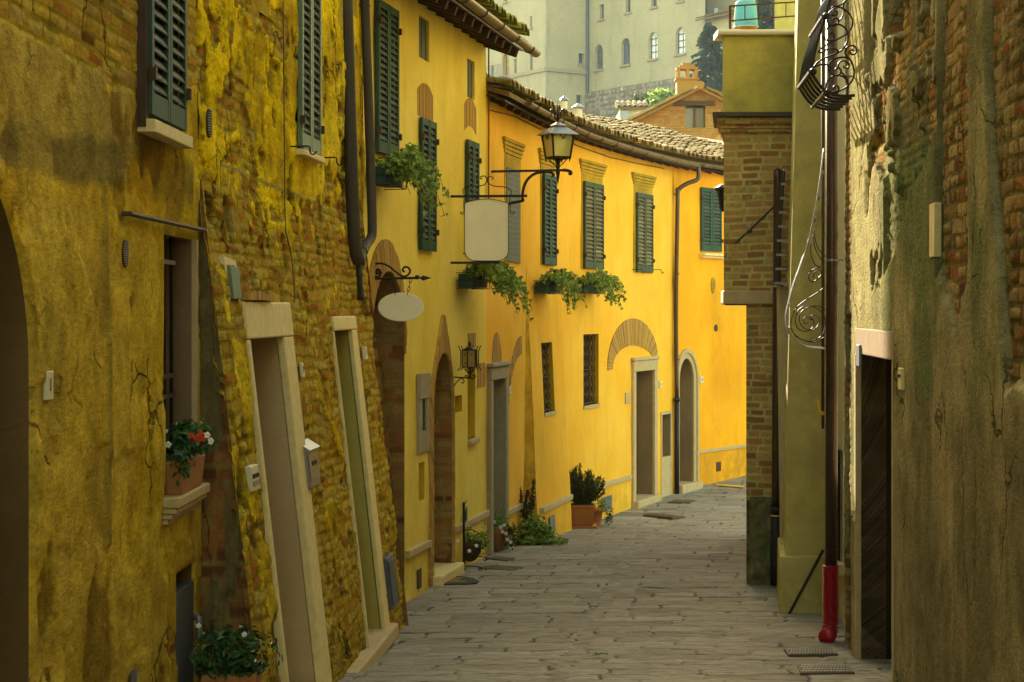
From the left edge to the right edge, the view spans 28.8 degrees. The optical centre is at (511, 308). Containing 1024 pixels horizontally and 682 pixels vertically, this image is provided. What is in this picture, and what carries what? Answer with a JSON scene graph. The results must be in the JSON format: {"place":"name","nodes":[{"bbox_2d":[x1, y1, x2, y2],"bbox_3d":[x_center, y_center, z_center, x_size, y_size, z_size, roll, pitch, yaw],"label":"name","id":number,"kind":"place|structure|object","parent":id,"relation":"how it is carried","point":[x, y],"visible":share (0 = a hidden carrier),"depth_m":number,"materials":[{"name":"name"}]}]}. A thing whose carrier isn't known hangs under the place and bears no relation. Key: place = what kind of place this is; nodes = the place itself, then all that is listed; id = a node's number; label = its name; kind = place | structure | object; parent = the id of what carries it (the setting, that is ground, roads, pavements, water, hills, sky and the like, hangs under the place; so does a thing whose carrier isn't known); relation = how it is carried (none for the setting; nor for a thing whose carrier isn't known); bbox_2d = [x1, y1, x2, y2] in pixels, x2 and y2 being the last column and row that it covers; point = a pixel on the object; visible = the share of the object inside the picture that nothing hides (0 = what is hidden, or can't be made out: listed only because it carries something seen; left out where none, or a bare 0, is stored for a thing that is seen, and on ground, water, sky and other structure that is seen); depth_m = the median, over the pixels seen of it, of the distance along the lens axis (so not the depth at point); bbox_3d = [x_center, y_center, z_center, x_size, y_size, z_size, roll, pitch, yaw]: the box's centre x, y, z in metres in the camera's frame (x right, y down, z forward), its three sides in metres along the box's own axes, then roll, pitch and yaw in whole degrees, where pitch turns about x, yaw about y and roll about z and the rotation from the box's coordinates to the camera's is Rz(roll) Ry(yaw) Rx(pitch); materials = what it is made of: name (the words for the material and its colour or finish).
{"place":"outdoors","nodes":[
{"label":"outdoors","id":0,"kind":"place"},
{"bbox_2d":[314,475,891,681],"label":"street paving","id":1,"kind":"structure","parent":0,"point":[636,595],"depth_m":18.47,"materials":[{"name":"grey stone"}]},
{"bbox_2d":[444,576,478,584],"bbox_3d":[-0.565,2.900,21.248,0.447,0.023,0.706,0,0,7],"label":"door mat","id":2,"kind":"object","parent":1,"relation":"on","point":[460,580],"depth_m":21.11,"materials":[{"name":"rubber"}]},
{"bbox_2d":[457,500,490,570],"bbox_3d":[-0.472,2.546,22.398,0.472,0.790,1.625,0,0,0],"label":"plant stand","id":3,"kind":"object","parent":1,"relation":"on","point":[472,548],"visible":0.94,"depth_m":22.49,"materials":[{"name":"metal"}]},
{"bbox_2d":[485,556,514,561],"bbox_3d":[-0.134,2.952,23.425,0.410,0.054,0.283,0,0,37],"label":"drain cover","id":4,"kind":"object","parent":1,"relation":"on","point":[501,558],"visible":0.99,"depth_m":23.38,"materials":[{"name":"metal"}]},
{"bbox_2d":[478,565,522,570],"bbox_3d":[-0.127,2.934,22.409,0.504,0.057,0.483,0,0,25],"label":"drain cover","id":5,"kind":"object","parent":1,"relation":"on","point":[500,567],"visible":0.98,"depth_m":22.40,"materials":[{"name":"metal"}]},
{"bbox_2d":[494,499,517,550],"bbox_3d":[-0.125,2.670,24.531,0.427,0.650,0.320,0,0,0],"label":"potted plant","id":6,"kind":"object","parent":1,"relation":"on","point":[501,531],"visible":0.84,"depth_m":24.46,"materials":[{"name":"green plant"}]},
{"bbox_2d":[515,513,568,545],"bbox_3d":[0.305,2.855,25.822,0.862,0.419,0.638,0,0,0],"label":"ivy heap","id":7,"kind":"object","parent":1,"relation":"on","point":[534,533],"visible":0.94,"depth_m":25.66,"materials":[{"name":"green plant"}]},
{"bbox_2d":[520,479,535,521],"bbox_3d":[0.158,2.498,25.881,0.318,0.571,0.131,0,0,0],"label":"flowering plant","id":8,"kind":"object","parent":7,"relation":"on","point":[530,506],"visible":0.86,"depth_m":25.87,"materials":[{"name":"green plant"}]},
{"bbox_2d":[569,462,605,528],"bbox_3d":[1.062,2.737,29.250,0.649,0.974,0.380,0,0,0],"label":"potted plant","id":9,"kind":"object","parent":1,"relation":"on","point":[583,506],"visible":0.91,"depth_m":29.16,"materials":[{"name":"green plant"}]},
{"bbox_2d":[593,495,613,525],"bbox_3d":[1.331,3.021,29.728,0.378,0.472,0.246,0,0,25],"label":"potted plant","id":10,"kind":"object","parent":1,"relation":"on","point":[599,510],"visible":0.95,"depth_m":29.68,"materials":[{"name":"green plant"}]},
{"bbox_2d":[643,513,684,519],"bbox_3d":[2.345,3.264,31.326,0.748,0.047,0.285,0,0,44],"label":"drain cover","id":11,"kind":"object","parent":1,"relation":"on","point":[664,516],"visible":1,"depth_m":31.22,"materials":[{"name":"metal"}]},
{"bbox_2d":[668,499,696,503],"bbox_3d":[2.874,3.260,33.584,0.388,0.047,0.495,0,0,19],"label":"drain cover","id":12,"kind":"object","parent":1,"relation":"on","point":[679,501],"visible":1,"depth_m":33.45,"materials":[{"name":"metal"}]},
{"bbox_2d":[716,484,743,486],"bbox_3d":[3.933,3.196,35.988,0.643,0.024,0.165,0,0,33],"label":"road marking","id":13,"kind":"object","parent":1,"relation":"on","point":[729,485],"visible":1,"depth_m":35.99,"materials":[{"name":"yellow paint"}]},
{"bbox_2d":[788,550,823,613],"bbox_3d":[2.767,2.572,18.733,0.354,0.615,0.028,0,0,-6],"label":"iron rod","id":14,"kind":"object","parent":1,"relation":"on","point":[806,582],"visible":1,"depth_m":18.72,"materials":[{"name":"black metal"}]},
{"bbox_2d":[784,648,837,657],"bbox_3d":[2.400,2.770,16.003,0.418,0.078,0.502,0,0,0],"label":"drain cover","id":15,"kind":"object","parent":1,"relation":"on","point":[809,652],"visible":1,"depth_m":15.85,"materials":[{"name":"metal"}]},
{"bbox_2d":[798,664,854,674],"bbox_3d":[2.318,2.686,14.755,0.398,0.081,0.544,0,0,4],"label":"drain cover","id":16,"kind":"object","parent":1,"relation":"on","point":[817,669],"visible":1,"depth_m":14.66,"materials":[{"name":"metal"}]},
{"bbox_2d":[818,565,838,642],"bbox_3d":[2.696,2.512,16.885,0.143,0.670,0.178,0,0,31],"label":"drainpipe","id":17,"kind":"object","parent":1,"relation":"on","point":[828,632],"visible":1,"depth_m":16.84,"materials":[{"name":"plastic"}]},
{"bbox_2d":[825,0,842,565],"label":"downpipe","id":18,"kind":"object","parent":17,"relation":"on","point":[831,432],"visible":0.89,"depth_m":16.86,"materials":[{"name":"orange metal"}]},
{"bbox_2d":[626,63,722,140],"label":"gable house","id":19,"kind":"structure","parent":0,"point":[691,106],"depth_m":54.99,"materials":[{"name":"brick"}]},
{"bbox_2d":[693,107,695,127],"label":"window frame","id":20,"kind":"structure","parent":19,"relation":"in","point":[694,108],"depth_m":55.20,"materials":[{"name":"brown wood"}]},
{"bbox_2d":[686,107,703,127],"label":"window glass","id":21,"kind":"structure","parent":19,"relation":"in","point":[689,110],"depth_m":55.28,"materials":[{"name":"grey glass"}]},
{"bbox_3d":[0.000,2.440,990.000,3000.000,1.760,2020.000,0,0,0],"label":"ground","id":22,"kind":"structure","parent":0,"visible":0},
{"bbox_2d":[0,0,407,681],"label":"old house","id":23,"kind":"structure","parent":22,"relation":"on","point":[116,564],"depth_m":11.09,"materials":[{"name":"brick"}]},
{"bbox_2d":[43,371,52,399],"bbox_3d":[-1.857,0.306,7.965,0.028,0.115,0.100,0,0,0],"label":"number plate","id":24,"kind":"object","parent":23,"relation":"attached to","point":[48,389],"visible":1,"depth_m":7.93,"materials":[{"name":"ceramic"}]},
{"bbox_2d":[122,240,128,266],"bbox_3d":[-1.828,-0.262,9.426,0.024,0.130,0.130,0,0,0],"label":"air vent","id":25,"kind":"object","parent":23,"relation":"attached to","point":[125,252],"visible":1,"depth_m":9.40,"materials":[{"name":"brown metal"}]},
{"bbox_2d":[128,668,136,681],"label":"air vent","id":26,"kind":"object","parent":23,"relation":"attached to","point":[132,676],"visible":1,"depth_m":9.57,"materials":[{"name":"grey metal"}]},
{"bbox_2d":[137,0,147,126],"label":"window frame","id":27,"kind":"structure","parent":23,"relation":"in","point":[142,12],"depth_m":9.83,"materials":[{"name":"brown wood"}]},
{"bbox_2d":[121,211,206,232],"bbox_3d":[-1.800,-0.452,10.471,0.063,0.027,2.096,0,0,2],"label":"iron rail","id":28,"kind":"object","parent":23,"relation":"attached to","point":[156,219],"visible":1,"depth_m":10.19,"materials":[{"name":"grey metal"}]},
{"bbox_2d":[175,581,193,681],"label":"cabinet door","id":29,"kind":"structure","parent":23,"relation":"in","point":[184,637],"depth_m":11.10,"materials":[{"name":"grey metal"}]},
{"bbox_2d":[164,419,219,494],"bbox_3d":[-1.746,0.794,10.831,0.331,0.388,0.762,0,0,0],"label":"flower box","id":30,"kind":"object","parent":23,"relation":"on","point":[184,468],"visible":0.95,"depth_m":10.66,"materials":[{"name":"ceramic"}]},
{"bbox_2d":[192,614,202,639],"bbox_3d":[-1.797,1.803,11.308,0.041,0.143,0.112,0,0,-38],"label":"pipe elbow","id":31,"kind":"object","parent":23,"relation":"attached to","point":[198,619],"visible":0.86,"depth_m":11.27,"materials":[{"name":"grey metal"}]},
{"bbox_2d":[206,109,212,137],"bbox_3d":[-1.751,-1.075,11.541,0.023,0.170,0.130,0,0,4],"label":"air vent","id":32,"kind":"object","parent":23,"relation":"attached to","point":[209,123],"visible":1,"depth_m":11.51,"materials":[{"name":"grey metal"}]},
{"bbox_2d":[218,256,241,303],"bbox_3d":[-1.706,-0.161,12.084,0.094,0.309,0.341,0,0,4],"label":"electric box","id":33,"kind":"object","parent":23,"relation":"attached to","point":[234,280],"visible":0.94,"depth_m":12.01,"materials":[{"name":"green paint"}]},
{"bbox_2d":[227,266,241,298],"bbox_3d":[-1.689,-0.158,12.084,0.057,0.199,0.241,0,0,4],"label":"door","id":34,"kind":"structure","parent":33,"relation":"in","point":[233,272],"depth_m":12.03,"materials":[{"name":"green paint"}]},
{"bbox_2d":[245,464,259,491],"bbox_3d":[-1.565,1.017,11.988,0.064,0.150,0.227,0,0,4],"label":"intercom","id":35,"kind":"object","parent":23,"relation":"attached to","point":[252,475],"visible":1,"depth_m":11.91,"materials":[{"name":"plastic"}]},
{"bbox_2d":[282,1,294,302],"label":"cable","id":36,"kind":"object","parent":23,"relation":"attached to","point":[284,154],"visible":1,"depth_m":13.97,"materials":[{"name":"black rubber"}]},
{"bbox_2d":[299,363,304,376],"bbox_3d":[-1.480,0.430,14.038,0.031,0.100,0.070,0,0,4],"label":"number plate","id":37,"kind":"object","parent":23,"relation":"attached to","point":[302,372],"visible":1,"depth_m":14.00,"materials":[{"name":"ceramic"}]},
{"bbox_2d":[290,145,316,154],"bbox_3d":[-1.524,-1.143,14.353,0.242,0.073,0.018,0,0,-3],"label":"wall hook","id":38,"kind":"object","parent":23,"relation":"attached to","point":[305,146],"depth_m":14.35,"materials":[{"name":"metal"}]},
{"bbox_2d":[303,438,320,488],"bbox_3d":[-1.416,1.078,13.902,0.096,0.320,0.428,0,0,4],"label":"letterbox","id":39,"kind":"object","parent":23,"relation":"attached to","point":[310,447],"visible":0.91,"depth_m":13.83,"materials":[{"name":"grey metal"}]},
{"bbox_2d":[308,452,319,480],"bbox_3d":[-1.380,1.098,13.900,0.025,0.180,0.368,0,0,4],"label":"door","id":40,"kind":"structure","parent":39,"relation":"in","point":[314,470],"depth_m":13.88,"materials":[{"name":"grey metal"}]},
{"bbox_2d":[324,157,343,165],"bbox_3d":[-1.438,-1.154,15.572,0.242,0.073,0.018,0,0,-3],"label":"wall hook","id":41,"kind":"object","parent":23,"relation":"attached to","point":[336,160],"depth_m":15.57,"materials":[{"name":"metal"}]},
{"bbox_2d":[343,0,364,299],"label":"downpipe","id":42,"kind":"object","parent":23,"relation":"attached to","point":[357,256],"visible":0.98,"depth_m":16.95,"materials":[{"name":"black metal"}]},
{"bbox_2d":[362,346,367,358],"bbox_3d":[-1.264,0.378,17.112,0.042,0.110,0.101,0,0,4],"label":"number plate","id":43,"kind":"object","parent":23,"relation":"attached to","point":[364,352],"visible":1,"depth_m":17.06,"materials":[{"name":"ceramic"}]},
{"bbox_2d":[359,0,376,266],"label":"downpipe","id":44,"kind":"object","parent":23,"relation":"attached to","point":[370,238],"visible":0.8,"depth_m":17.84,"materials":[{"name":"metal"}]},
{"bbox_2d":[383,553,398,609],"bbox_3d":[-1.056,2.333,17.065,0.132,0.435,0.420,0,0,4],"label":"meter hatch","id":45,"kind":"object","parent":23,"relation":"attached to","point":[390,580],"visible":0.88,"depth_m":16.91,"materials":[{"name":"grey metal"}]},
{"bbox_2d":[388,557,398,605],"bbox_3d":[-1.015,2.333,17.061,0.049,0.375,0.358,0,0,4],"label":"door","id":46,"kind":"structure","parent":45,"relation":"in","point":[392,571],"depth_m":17.03,"materials":[{"name":"grey metal"}]},
{"bbox_2d":[189,622,282,681],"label":"potted plant","id":47,"kind":"object","parent":22,"relation":"on","point":[223,666],"visible":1,"depth_m":11.05,"materials":[{"name":"green plant"}]},
{"bbox_2d":[361,0,540,601],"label":"yellow house","id":48,"kind":"structure","parent":22,"relation":"on","point":[429,74],"depth_m":20.87,"materials":[{"name":"paint"}]},
{"bbox_2d":[375,262,429,280],"bbox_3d":[-1.030,-0.345,18.450,0.572,0.170,0.049,0,0,0],"label":"sign bracket","id":49,"kind":"object","parent":48,"relation":"attached to","point":[378,271],"visible":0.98,"depth_m":18.44,"materials":[{"name":"metal"}]},
{"bbox_2d":[378,279,423,321],"bbox_3d":[-1.031,-0.086,18.450,0.429,0.410,0.027,0,0,0],"label":"hanging sign","id":50,"kind":"object","parent":49,"relation":"hanging from","point":[399,307],"visible":1,"depth_m":18.44,"materials":[{"name":"metal"}]},
{"bbox_2d":[375,142,449,216],"bbox_3d":[-0.941,-1.200,18.514,0.638,0.705,0.984,0,0,10],"label":"flower box","id":51,"kind":"object","parent":48,"relation":"attached to","point":[409,163],"visible":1,"depth_m":18.26,"materials":[{"name":"green paint"}]},
{"bbox_2d":[416,373,430,453],"bbox_3d":[-0.906,1.067,20.417,0.050,0.812,0.457,0,0,10],"label":"stone niche","id":52,"kind":"object","parent":48,"relation":"attached to","point":[423,388],"visible":1,"depth_m":20.34,"materials":[{"name":"stone"}]},
{"bbox_2d":[454,341,480,385],"bbox_3d":[-0.468,0.611,21.959,0.280,0.502,0.247,0,0,42],"label":"wall lantern","id":53,"kind":"object","parent":48,"relation":"attached to","point":[469,357],"depth_m":21.91,"materials":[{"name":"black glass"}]},
{"bbox_2d":[450,175,526,263],"bbox_3d":[-0.253,-0.974,21.790,0.839,0.967,0.052,0,0,0],"label":"sign bracket","id":54,"kind":"object","parent":48,"relation":"attached to","point":[476,196],"visible":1,"depth_m":21.76,"materials":[{"name":"metal"}]},
{"bbox_2d":[464,199,508,260],"bbox_3d":[-0.279,-0.862,21.788,0.485,0.684,0.093,0,0,0],"label":"hanging sign","id":55,"kind":"object","parent":54,"relation":"hanging from","point":[486,229],"visible":1,"depth_m":21.75,"materials":[{"name":"metal"}]},
{"bbox_2d":[456,261,533,320],"bbox_3d":[-0.166,-0.234,22.495,0.732,0.770,1.176,0,0,11],"label":"flower box","id":56,"kind":"object","parent":48,"relation":"attached to","point":[502,277],"visible":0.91,"depth_m":22.16,"materials":[{"name":"green paint"}]},
{"bbox_2d":[486,72,700,555],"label":"golden house","id":57,"kind":"structure","parent":22,"relation":"on","point":[558,414],"depth_m":29.62,"materials":[{"name":"paint"}]},
{"bbox_2d":[488,48,489,198],"bbox_3d":[-0.277,-1.825,23.835,0.019,2.712,0.071,0,0,11],"label":"cable","id":58,"kind":"object","parent":57,"relation":"attached to","point":[488,118],"visible":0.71,"depth_m":23.82,"materials":[{"name":"black rubber"}]},
{"bbox_2d":[490,110,540,129],"bbox_3d":[0.052,-2.422,25.516,0.026,0.094,3.427,0,0,11],"label":"cable","id":59,"kind":"object","parent":57,"relation":"attached to","point":[514,116],"visible":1,"depth_m":25.40,"materials":[{"name":"black rubber"}]},
{"bbox_2d":[491,168,572,204],"bbox_3d":[0.228,-1.439,24.100,1.013,0.522,0.040,0,0,0],"label":"lantern bracket","id":60,"kind":"object","parent":57,"relation":"attached to","point":[540,171],"visible":0.89,"depth_m":24.09,"materials":[{"name":"metal"}]},
{"bbox_2d":[537,102,578,182],"bbox_3d":[0.556,-2.013,24.100,0.388,1.024,0.388,0,0,-25],"label":"street lantern","id":61,"kind":"object","parent":60,"relation":"attached to","point":[557,138],"visible":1,"depth_m":24.02,"materials":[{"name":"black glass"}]},
{"bbox_2d":[533,268,586,314],"bbox_3d":[0.658,-0.240,27.119,0.549,0.651,1.204,0,0,12],"label":"flower box","id":62,"kind":"object","parent":57,"relation":"attached to","point":[557,281],"visible":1,"depth_m":26.87,"materials":[{"name":"green paint"}]},
{"bbox_2d":[560,96,568,108],"bbox_3d":[0.827,-3.232,31.500,0.160,0.272,0.160,0,0,0],"label":"roof vent","id":63,"kind":"object","parent":57,"relation":"on","point":[564,99],"visible":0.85,"depth_m":31.46,"materials":[{"name":"white paint"}]},
{"bbox_2d":[572,103,584,116],"bbox_3d":[1.047,-3.097,31.500,0.208,0.306,0.208,0,0,0],"label":"roof vent","id":64,"kind":"object","parent":57,"relation":"on","point":[578,111],"visible":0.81,"depth_m":31.45,"materials":[{"name":"white paint"}]},
{"bbox_2d":[583,334,588,402],"bbox_3d":[1.065,0.924,30.439,0.267,1.077,0.846,0,0,0],"label":"window glass","id":65,"kind":"structure","parent":57,"relation":"in","point":[585,364],"depth_m":30.65,"materials":[{"name":"grey"}]},
{"bbox_2d":[573,267,626,309],"bbox_3d":[1.354,-0.297,29.816,0.589,0.637,1.506,0,0,17],"label":"flower box","id":66,"kind":"object","parent":57,"relation":"attached to","point":[598,281],"visible":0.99,"depth_m":29.54,"materials":[{"name":"green paint"}]},
{"bbox_2d":[574,144,664,168],"bbox_3d":[1.682,-2.412,31.673,0.087,0.061,5.756,0,0,18],"label":"cable","id":67,"kind":"object","parent":57,"relation":"attached to","point":[616,158],"visible":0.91,"depth_m":31.65,"materials":[{"name":"black rubber"}]},
{"bbox_2d":[625,392,629,403],"bbox_3d":[1.880,1.452,32.393,0.020,0.180,0.260,0,0,19],"label":"name plate","id":68,"kind":"object","parent":57,"relation":"attached to","point":[627,397],"visible":1,"depth_m":32.35,"materials":[{"name":"stone"}]},
{"bbox_2d":[636,372,637,493],"bbox_3d":[1.945,2.172,33.401,0.080,2.255,1.105,0,0,20],"label":"door frame","id":69,"kind":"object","parent":57,"relation":"in","point":[636,372],"depth_m":33.87,"materials":[{"name":"brown wood"}]},
{"bbox_2d":[674,168,700,493],"bbox_3d":[3.085,0.383,34.964,0.529,5.795,0.118,0,0,-21],"label":"downpipe","id":70,"kind":"object","parent":57,"relation":"attached to","point":[676,358],"visible":1,"depth_m":34.86,"materials":[{"name":"orange metal"}]},
{"bbox_2d":[570,111,745,493],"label":"orange house","id":71,"kind":"structure","parent":22,"relation":"on","point":[712,427],"depth_m":36.29,"materials":[{"name":"paint"}]},
{"bbox_2d":[711,277,714,293],"bbox_3d":[3.687,-0.429,36.472,0.024,0.300,0.170,0,0,31],"label":"relief plaque","id":72,"kind":"object","parent":71,"relation":"attached to","point":[713,285],"visible":1,"depth_m":36.46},
{"bbox_2d":[712,29,794,585],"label":"brick house","id":73,"kind":"structure","parent":22,"relation":"on","point":[752,121],"depth_m":20.98,"materials":[{"name":"brick"}]},
{"bbox_2d":[715,184,723,211],"bbox_3d":[2.364,-1.238,22.200,0.185,0.310,0.185,0,0,23],"label":"wall lantern","id":74,"kind":"object","parent":73,"relation":"attached to","point":[719,189],"depth_m":22.15,"materials":[{"name":"black metal"}]},
{"bbox_2d":[733,0,757,28],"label":"planter tub","id":75,"kind":"object","parent":73,"relation":"on","point":[751,11],"visible":0.91,"depth_m":21.18,"materials":[{"name":"teal ceramic"}]},
{"bbox_2d":[735,206,773,243],"bbox_3d":[2.532,-0.876,20.811,0.439,0.399,0.056,0,0,-12],"label":"iron tie","id":76,"kind":"object","parent":73,"relation":"attached to","point":[751,228],"visible":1,"depth_m":20.80,"materials":[{"name":"black metal"}]},
{"bbox_2d":[729,1,794,28],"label":"terrace railing","id":77,"kind":"object","parent":73,"relation":"on","point":[733,6],"visible":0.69,"depth_m":21.04,"materials":[{"name":"black metal"}]},
{"bbox_2d":[770,168,780,585],"bbox_3d":[2.775,0.708,20.851,0.120,4.362,0.229,0,0,19],"label":"downpipe","id":78,"kind":"object","parent":73,"relation":"attached to","point":[775,523],"visible":0.76,"depth_m":20.76,"materials":[{"name":"black metal"}]},
{"bbox_2d":[775,0,794,28],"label":"terrace neighbour house","id":79,"kind":"structure","parent":22,"relation":"on","point":[785,23],"depth_m":45.00,"materials":[{"name":"paint"}]},
{"bbox_2d":[774,0,825,614],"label":"narrow house","id":80,"kind":"structure","parent":22,"relation":"on","point":[801,538],"depth_m":18.90,"materials":[{"name":"paint"}]},
{"bbox_2d":[774,169,785,286],"bbox_3d":[2.684,-0.815,19.995,0.115,1.193,0.724,0,0,6],"label":"window grille","id":81,"kind":"object","parent":80,"relation":"attached to","point":[779,225],"depth_m":19.70,"materials":[{"name":"metal"}]},
{"bbox_2d":[837,0,845,625],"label":"pale house","id":82,"kind":"structure","parent":22,"relation":"on","point":[841,303],"depth_m":18.28,"materials":[{"name":"paint"}]},
{"bbox_2d":[785,148,825,348],"bbox_3d":[2.609,-0.522,17.730,0.350,1.753,0.846,0,0,7],"label":"window grille","id":83,"kind":"object","parent":82,"relation":"attached to","point":[799,267],"depth_m":17.34,"materials":[{"name":"grey metal"}]},
{"bbox_2d":[821,0,823,428],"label":"conduit","id":84,"kind":"object","parent":82,"relation":"attached to","point":[822,248],"visible":0.64,"depth_m":18.29,"materials":[{"name":"orange metal"}]},
{"bbox_2d":[817,400,824,415],"bbox_3d":[2.829,0.907,18.217,0.095,0.145,0.044,0,0,-44],"label":"gas valve","id":85,"kind":"object","parent":84,"relation":"attached to","point":[821,412],"visible":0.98,"depth_m":18.19,"materials":[{"name":"yellow metal"}]},
{"bbox_2d":[844,0,1023,681],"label":"rubble house","id":86,"kind":"structure","parent":22,"relation":"on","point":[934,509],"depth_m":11.52,"materials":[{"name":"beige stone"}]},
{"bbox_2d":[796,0,856,110],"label":"window grille","id":87,"kind":"object","parent":86,"relation":"attached to","point":[836,101],"depth_m":15.42,"materials":[{"name":"metal"}]},
{"bbox_2d":[856,344,861,366],"bbox_3d":[2.654,0.356,15.236,0.020,0.167,0.206,0,0,3],"label":"metal sign","id":88,"kind":"object","parent":86,"relation":"attached to","point":[858,356],"visible":1,"depth_m":15.17,"materials":[{"name":"white metal"}]},
{"bbox_2d":[898,368,904,389],"bbox_3d":[2.529,0.452,12.848,0.064,0.140,0.167,0,0,3],"label":"intercom","id":89,"kind":"object","parent":86,"relation":"attached to","point":[901,385],"visible":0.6,"depth_m":12.77,"materials":[{"name":"plastic"}]},
{"bbox_2d":[929,203,941,257],"bbox_3d":[2.464,-0.456,11.590,0.042,0.314,0.202,0,0,3],"label":"junction box","id":90,"kind":"object","parent":86,"relation":"attached to","point":[935,229],"visible":0.94,"depth_m":11.49,"materials":[{"name":"plastic"}]},
{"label":"hill","id":91,"kind":"structure","parent":0,"visible":0},
{"bbox_2d":[486,0,704,133],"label":"convent","id":92,"kind":"structure","parent":91,"relation":"on","point":[598,57],"depth_m":160.21,"materials":[{"name":"grey"}]},
{"bbox_2d":[597,45,602,68],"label":"window","id":93,"kind":"structure","parent":92,"relation":"in","point":[600,51],"depth_m":161.45,"materials":[{"name":"grey glass"}]},
{"bbox_2d":[624,39,629,64],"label":"window","id":94,"kind":"structure","parent":92,"relation":"in","point":[626,45],"depth_m":158.21,"materials":[{"name":"grey glass"}]},
{"bbox_2d":[651,33,657,58],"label":"window","id":95,"kind":"structure","parent":92,"relation":"in","point":[654,41],"depth_m":155.07,"materials":[{"name":"white glass"}]},
{"bbox_2d":[678,28,684,53],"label":"window","id":96,"kind":"structure","parent":92,"relation":"in","point":[681,36],"depth_m":152.04,"materials":[{"name":"white glass"}]},
{"bbox_2d":[615,100,648,119],"bbox_3d":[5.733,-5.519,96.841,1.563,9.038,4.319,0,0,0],"label":"house","id":97,"kind":"structure","parent":91,"relation":"on","point":[628,109],"depth_m":95.00,"materials":[{"name":"paint"}]},
{"bbox_2d":[621,109,629,119],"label":"window","id":98,"kind":"structure","parent":97,"relation":"in","point":[625,113],"depth_m":94.96,"materials":[{"name":"grey glass"}]},
{"bbox_2d":[627,91,658,106],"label":"shrub","id":99,"kind":"object","parent":91,"relation":"on","point":[637,98],"visible":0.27,"depth_m":119.54,"materials":[{"name":"green plant"}]},
{"bbox_2d":[645,88,675,106],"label":"shrub","id":100,"kind":"object","parent":91,"relation":"on","point":[667,93],"visible":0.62,"depth_m":117.59,"materials":[{"name":"green plant"}]},
{"bbox_2d":[690,21,722,93],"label":"conifer","id":101,"kind":"object","parent":91,"relation":"on","point":[710,66],"visible":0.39,"depth_m":114.65,"materials":[{"name":"green plant"}]},
{"bbox_2d":[695,0,755,91],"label":"convent annex","id":102,"kind":"object","parent":91,"relation":"on","point":[717,13],"visible":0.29,"depth_m":148.71,"materials":[{"name":"tile"}]},
{"bbox_2d":[722,0,774,88],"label":"conifer","id":103,"kind":"object","parent":91,"relation":"on","point":[765,10],"visible":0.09,"depth_m":99.56,"materials":[{"name":"green plant"}]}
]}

